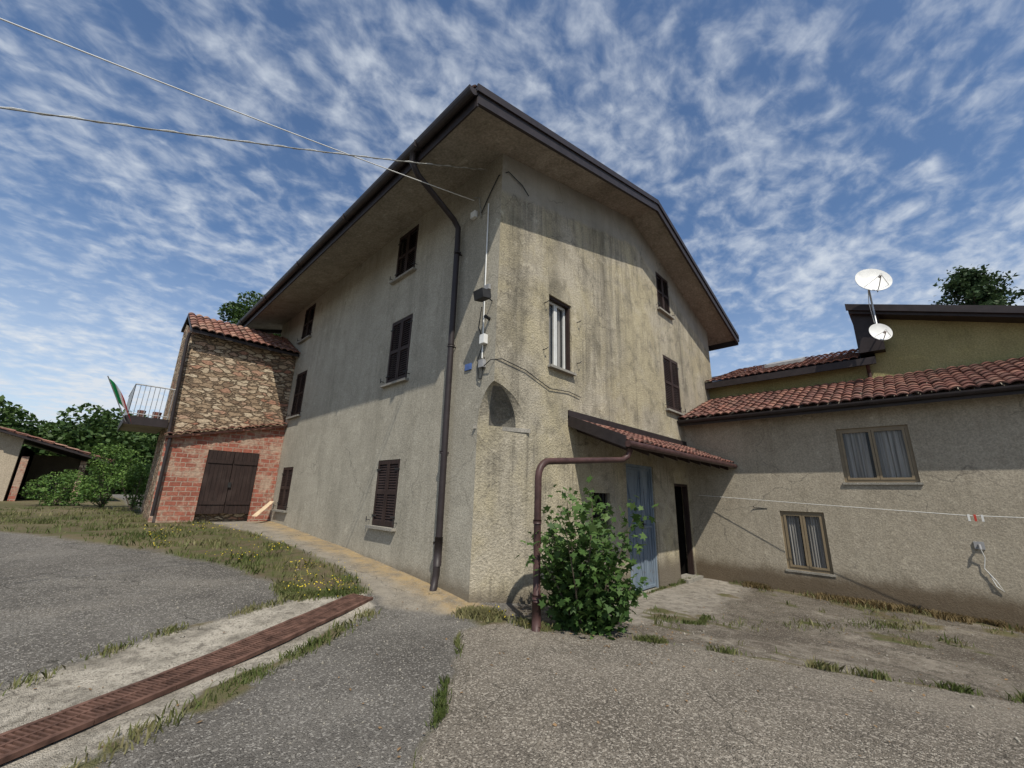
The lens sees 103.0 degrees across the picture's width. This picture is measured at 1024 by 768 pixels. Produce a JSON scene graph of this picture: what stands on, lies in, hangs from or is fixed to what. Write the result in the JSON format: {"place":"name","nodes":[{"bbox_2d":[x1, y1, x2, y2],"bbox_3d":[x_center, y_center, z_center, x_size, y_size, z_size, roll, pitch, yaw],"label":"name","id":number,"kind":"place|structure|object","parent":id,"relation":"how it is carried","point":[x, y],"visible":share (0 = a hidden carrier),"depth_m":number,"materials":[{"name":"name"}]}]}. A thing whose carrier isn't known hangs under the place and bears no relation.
{"place":"outdoors","nodes":[
{"label":"outdoors","id":0,"kind":"place"},
{"bbox_2d":[0,494,1023,767],"bbox_3d":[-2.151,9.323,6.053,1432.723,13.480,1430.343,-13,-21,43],"label":"ground","id":1,"kind":"structure","parent":0,"point":[50,560],"depth_m":3.83,"materials":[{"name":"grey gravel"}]},
{"bbox_2d":[0,426,111,501],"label":"tiled outbuilding","id":2,"kind":"structure","parent":1,"relation":"on","point":[18,469],"depth_m":17.47,"materials":[{"name":"stone"}]},
{"bbox_2d":[19,469,98,505],"bbox_3d":[-16.504,3.868,14.959,1.883,1.521,1.982,-13,-21,43],"label":"garden shrub","id":3,"kind":"object","parent":1,"relation":"on","point":[68,483],"visible":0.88,"depth_m":14.76,"materials":[{"name":"green plant"}]},
{"bbox_2d":[0,395,159,494],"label":"distant trees","id":4,"kind":"object","parent":1,"relation":"on","point":[95,429],"visible":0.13,"depth_m":32.39,"materials":[{"name":"green plant"}]},
{"bbox_2d":[70,443,143,507],"bbox_3d":[-14.617,3.301,14.769,2.466,2.354,1.742,-13,-21,43],"label":"garden shrub","id":5,"kind":"object","parent":1,"relation":"on","point":[93,492],"visible":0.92,"depth_m":14.44,"materials":[{"name":"green plant"}]},
{"bbox_2d":[104,460,150,509],"bbox_3d":[-12.907,3.458,13.978,1.535,1.720,1.386,7,-16,-18],"label":"garden shrub","id":6,"kind":"object","parent":1,"relation":"on","point":[132,479],"visible":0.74,"depth_m":13.80,"materials":[{"name":"green plant"}]},
{"bbox_2d":[0,593,372,764],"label":"drain grate","id":7,"kind":"object","parent":1,"relation":"on","point":[19,741],"visible":1,"depth_m":3.29,"materials":[{"name":"metal"}]},
{"bbox_2d":[117,312,300,522],"bbox_3d":[-10.166,1.098,13.562,3.532,7.092,4.000,-13,-21,43],"label":"stone and brick annex","id":8,"kind":"object","parent":1,"relation":"on","point":[220,426],"visible":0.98,"depth_m":12.68,"materials":[{"name":"stone"}]},
{"bbox_2d":[107,376,130,421],"bbox_3d":[-10.807,0.457,11.257,0.361,1.234,0.746,-2,-16,13],"label":"italian flag","id":9,"kind":"object","parent":8,"relation":"attached to","point":[119,397],"visible":1,"depth_m":11.28,"materials":[{"name":"fabric"}]},
{"bbox_2d":[195,450,258,513],"bbox_3d":[-8.645,3.012,12.446,0.110,1.846,1.334,-13,-21,43],"label":"shed door","id":10,"kind":"structure","parent":8,"relation":"in","point":[215,482],"depth_m":12.41,"materials":[{"name":"brown wood"}]},
{"bbox_2d":[217,291,280,336],"bbox_3d":[-17.507,0.640,26.994,5.122,14.083,5.367,-6,-17,25],"label":"deciduous tree","id":11,"kind":"object","parent":1,"relation":"on","point":[236,312],"visible":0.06,"depth_m":26.91,"materials":[{"name":"green plant"}]},
{"bbox_2d":[144,522,512,617],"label":"wildflowers","id":12,"kind":"object","parent":1,"relation":"on","point":[282,567],"visible":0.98,"depth_m":7.07,"materials":[{"name":"plant"}]},
{"bbox_2d":[269,154,711,603],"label":"walls","id":13,"kind":"structure","parent":1,"relation":"on","point":[593,265],"depth_m":8.82,"materials":[{"name":"beige paint"}]},
{"bbox_2d":[0,18,473,200],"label":"power cable","id":14,"kind":"object","parent":13,"relation":"attached to","point":[206,99],"visible":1,"depth_m":5.06,"materials":[{"name":"grey rubber"}]},
{"bbox_2d":[0,107,486,169],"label":"telephone cable","id":15,"kind":"object","parent":13,"relation":"attached to","point":[215,137],"visible":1,"depth_m":5.09,"materials":[{"name":"grey rubber"}]},
{"bbox_2d":[252,501,273,516],"bbox_3d":[-7.655,3.836,12.543,0.141,0.430,0.884,2,-15,0],"label":"timber board","id":16,"kind":"object","parent":13,"relation":"attached to","point":[260,511],"visible":1,"depth_m":12.48,"materials":[{"name":"beige wood"}]},
{"bbox_2d":[272,467,293,512],"bbox_3d":[-7.054,3.282,12.698,1.118,1.343,0.255,-13,-21,43],"label":"shutter","id":17,"kind":"object","parent":13,"relation":"attached to","point":[287,473],"visible":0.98,"depth_m":12.69,"materials":[{"name":"brown wood"}]},
{"bbox_2d":[286,370,306,419],"bbox_3d":[-7.126,0.367,13.651,1.148,1.583,0.255,-13,-21,43],"label":"shutter","id":18,"kind":"object","parent":13,"relation":"attached to","point":[299,396],"visible":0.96,"depth_m":13.66,"materials":[{"name":"brown wood"}]},
{"bbox_2d":[297,303,315,344],"bbox_3d":[-7.241,-2.150,14.528,1.168,1.333,0.255,-13,-21,43],"label":"shutter","id":19,"kind":"object","parent":13,"relation":"attached to","point":[309,323],"visible":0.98,"depth_m":14.54,"materials":[{"name":"brown wood"}]},
{"bbox_2d":[365,460,399,531],"bbox_3d":[-2.610,2.291,8.490,1.118,1.393,0.255,-13,-21,43],"label":"shutter","id":20,"kind":"object","parent":13,"relation":"attached to","point":[384,508],"visible":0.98,"depth_m":8.47,"materials":[{"name":"brown wood"}]},
{"bbox_2d":[379,314,412,388],"bbox_3d":[-2.575,-0.754,9.374,1.118,1.613,0.255,-13,-21,43],"label":"shutter","id":21,"kind":"object","parent":13,"relation":"attached to","point":[400,354],"visible":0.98,"depth_m":9.38,"materials":[{"name":"brown wood"}]},
{"bbox_2d":[389,224,418,284],"bbox_3d":[-2.599,-3.220,10.143,1.118,1.333,0.255,-13,-21,43],"label":"shutter","id":22,"kind":"object","parent":13,"relation":"attached to","point":[408,257],"visible":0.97,"depth_m":10.17,"materials":[{"name":"brown wood"}]},
{"bbox_2d":[409,151,461,590],"bbox_3d":[-1.520,-0.459,7.129,0.195,7.674,1.532,-9,-19,35],"label":"downpipe","id":23,"kind":"object","parent":13,"relation":"attached to","point":[438,541],"visible":0.98,"depth_m":7.48,"materials":[{"name":"brown metal"}]},
{"bbox_2d":[246,83,738,366],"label":"roof slab","id":24,"kind":"structure","parent":13,"relation":"on","point":[490,128],"depth_m":9.84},
{"bbox_2d":[236,84,738,350],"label":"gutters","id":25,"kind":"object","parent":24,"relation":"attached to","point":[453,115],"visible":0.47,"depth_m":8.57,"materials":[{"name":"brown metal"}]},
{"bbox_2d":[473,424,529,432],"bbox_3d":[-0.213,0.807,7.160,1.033,0.070,0.293,7,-16,-18],"label":"corner ledge","id":26,"kind":"object","parent":13,"relation":"attached to","point":[522,430],"visible":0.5,"depth_m":7.09,"materials":[{"name":"stone"}]},
{"bbox_2d":[465,171,580,397],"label":"wall services","id":27,"kind":"structure","parent":13,"relation":"attached to","point":[482,294],"depth_m":7.24,"materials":[{"name":"white plastic"}]},
{"bbox_2d":[548,301,576,375],"bbox_3d":[0.888,-0.983,8.540,0.510,1.590,0.840,-13,-21,43],"label":"gable window","id":28,"kind":"structure","parent":13,"relation":"attached to","point":[554,336],"depth_m":8.62,"materials":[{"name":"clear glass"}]},
{"bbox_2d":[543,296,607,535],"bbox_3d":[1.342,0.647,8.425,0.258,4.770,2.289,-13,-21,43],"label":"window surround","id":29,"kind":"object","parent":13,"relation":"attached to","point":[603,497],"visible":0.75,"depth_m":8.68,"materials":[{"name":"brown wood"}]},
{"bbox_2d":[626,463,658,594],"bbox_3d":[3.059,3.429,9.563,0.340,3.000,1.580,-13,-21,43],"label":"metal door","id":30,"kind":"structure","parent":13,"relation":"attached to","point":[639,481],"depth_m":9.73,"materials":[{"name":"metal"}]},
{"bbox_2d":[655,271,674,319],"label":"shutter gable top","id":31,"kind":"structure","parent":13,"relation":"attached to","point":[661,298],"depth_m":12.88,"materials":[{"name":"brown wood"}]},
{"bbox_2d":[663,355,685,415],"bbox_3d":[4.782,0.055,12.206,0.255,1.703,1.266,-13,-21,43],"label":"shutter","id":32,"kind":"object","parent":13,"relation":"attached to","point":[671,386],"depth_m":12.22,"materials":[{"name":"brown wood"}]},
{"bbox_2d":[674,483,702,583],"bbox_3d":[4.512,4.137,11.326,1.000,2.643,1.000,-13,-21,43],"label":"doorway","id":33,"kind":"structure","parent":13,"relation":"attached to","point":[681,537],"depth_m":11.52,"materials":[{"name":"brown wood"}]},
{"bbox_2d":[34,585,1013,767],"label":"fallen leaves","id":34,"kind":"object","parent":1,"relation":"on","point":[554,724],"visible":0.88,"depth_m":4.24,"materials":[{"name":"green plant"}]},
{"bbox_2d":[532,448,632,631],"bbox_3d":[1.166,2.118,6.123,0.174,2.510,2.429,-15,-22,46],"label":"porch drain pipe","id":35,"kind":"object","parent":1,"relation":"on","point":[536,594],"visible":0.91,"depth_m":5.38,"materials":[{"name":"metal"}]},
{"bbox_2d":[516,475,658,639],"bbox_3d":[0.901,2.273,5.463,1.808,2.058,2.014,-13,-21,43],"label":"fig bush","id":36,"kind":"object","parent":1,"relation":"on","point":[583,596],"visible":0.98,"depth_m":5.12,"materials":[{"name":"green plant"}]},
{"bbox_2d":[568,410,737,469],"bbox_3d":[3.629,1.440,9.608,1.347,0.870,5.850,-13,-21,43],"label":"porch frame","id":37,"kind":"object","parent":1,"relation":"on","point":[600,433],"visible":0.89,"depth_m":8.26,"materials":[{"name":"brown wood"}]},
{"bbox_2d":[584,420,733,462],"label":"porch tiles","id":38,"kind":"object","parent":37,"relation":"on","point":[656,442],"visible":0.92,"depth_m":8.90,"materials":[{"name":"red tile"}]},
{"bbox_2d":[684,394,1023,629],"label":"walls","id":39,"kind":"structure","parent":1,"relation":"on","point":[969,455],"depth_m":8.86,"materials":[{"name":"beige paint"}]},
{"bbox_2d":[780,511,835,576],"bbox_3d":[7.163,3.827,9.881,0.980,1.400,0.440,-13,-21,43],"label":"window","id":40,"kind":"structure","parent":39,"relation":"attached to","point":[806,543],"depth_m":9.80,"materials":[{"name":"clear glass"}]},
{"bbox_2d":[677,362,1023,425],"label":"eave","id":41,"kind":"object","parent":39,"relation":"attached to","point":[991,390],"visible":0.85,"depth_m":9.25,"materials":[{"name":"metal"}]},
{"bbox_2d":[678,357,1023,418],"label":"roof tiles","id":42,"kind":"object","parent":41,"relation":"on","point":[756,400],"visible":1,"depth_m":10.05,"materials":[{"name":"ceramic"}]},
{"bbox_2d":[700,495,1023,521],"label":"clothesline","id":43,"kind":"object","parent":39,"relation":"attached to","point":[974,515],"visible":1,"depth_m":8.05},
{"bbox_2d":[705,304,1023,398],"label":"volume","id":44,"kind":"structure","parent":39,"relation":"on","point":[926,337],"depth_m":10.99,"materials":[{"name":"yellow paint"}]},
{"bbox_2d":[705,348,859,381],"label":"roof tiles","id":45,"kind":"object","parent":44,"relation":"on","point":[832,356],"visible":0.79,"depth_m":13.75,"materials":[{"name":"ceramic"}]},
{"bbox_2d":[764,357,805,367],"bbox_3d":[9.793,-0.767,14.614,1.100,0.468,1.000,-13,-21,43],"label":"skylight","id":46,"kind":"object","parent":45,"relation":"on","point":[784,362],"visible":0.93,"depth_m":14.33,"materials":[{"name":"grey plastic"}]},
{"bbox_2d":[855,269,892,340],"bbox_3d":[9.992,-2.156,11.011,1.045,2.167,0.650,11,-18,-31],"label":"satellite dish","id":47,"kind":"object","parent":44,"relation":"attached to","point":[877,280],"visible":1,"depth_m":11.03,"materials":[{"name":"metal"}]},
{"bbox_2d":[753,506,1004,591],"bbox_3d":[7.689,3.513,9.057,4.013,1.394,0.149,-13,-21,43],"label":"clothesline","id":48,"kind":"object","parent":39,"relation":"attached to","point":[980,546],"depth_m":7.82,"materials":[{"name":"grey plastic"}]},
{"bbox_2d":[836,425,923,484],"bbox_3d":[8.342,1.650,9.328,1.340,1.290,0.460,-13,-21,43],"label":"window","id":49,"kind":"structure","parent":39,"relation":"attached to","point":[882,455],"depth_m":9.23,"materials":[{"name":"clear glass"}]},
{"bbox_2d":[931,264,1023,304],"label":"pine tree","id":50,"kind":"object","parent":1,"relation":"on","point":[973,286],"visible":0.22,"depth_m":27.42,"materials":[{"name":"green plant"}]},
{"bbox_2d":[0,506,1023,767],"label":"grass","id":51,"kind":"structure","parent":0,"point":[468,612],"depth_m":5.72,"materials":[{"name":"green plant"}]},
{"bbox_2d":[0,0,1023,427],"label":"sky","id":52,"kind":"structure","parent":0,"point":[794,149],"materials":[{"name":"blue"}]},
{"bbox_2d":[740,580,1023,633],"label":"dry grass","id":53,"kind":"structure","parent":0,"point":[951,616],"depth_m":8.30,"materials":[{"name":"beige plant"}]}
]}

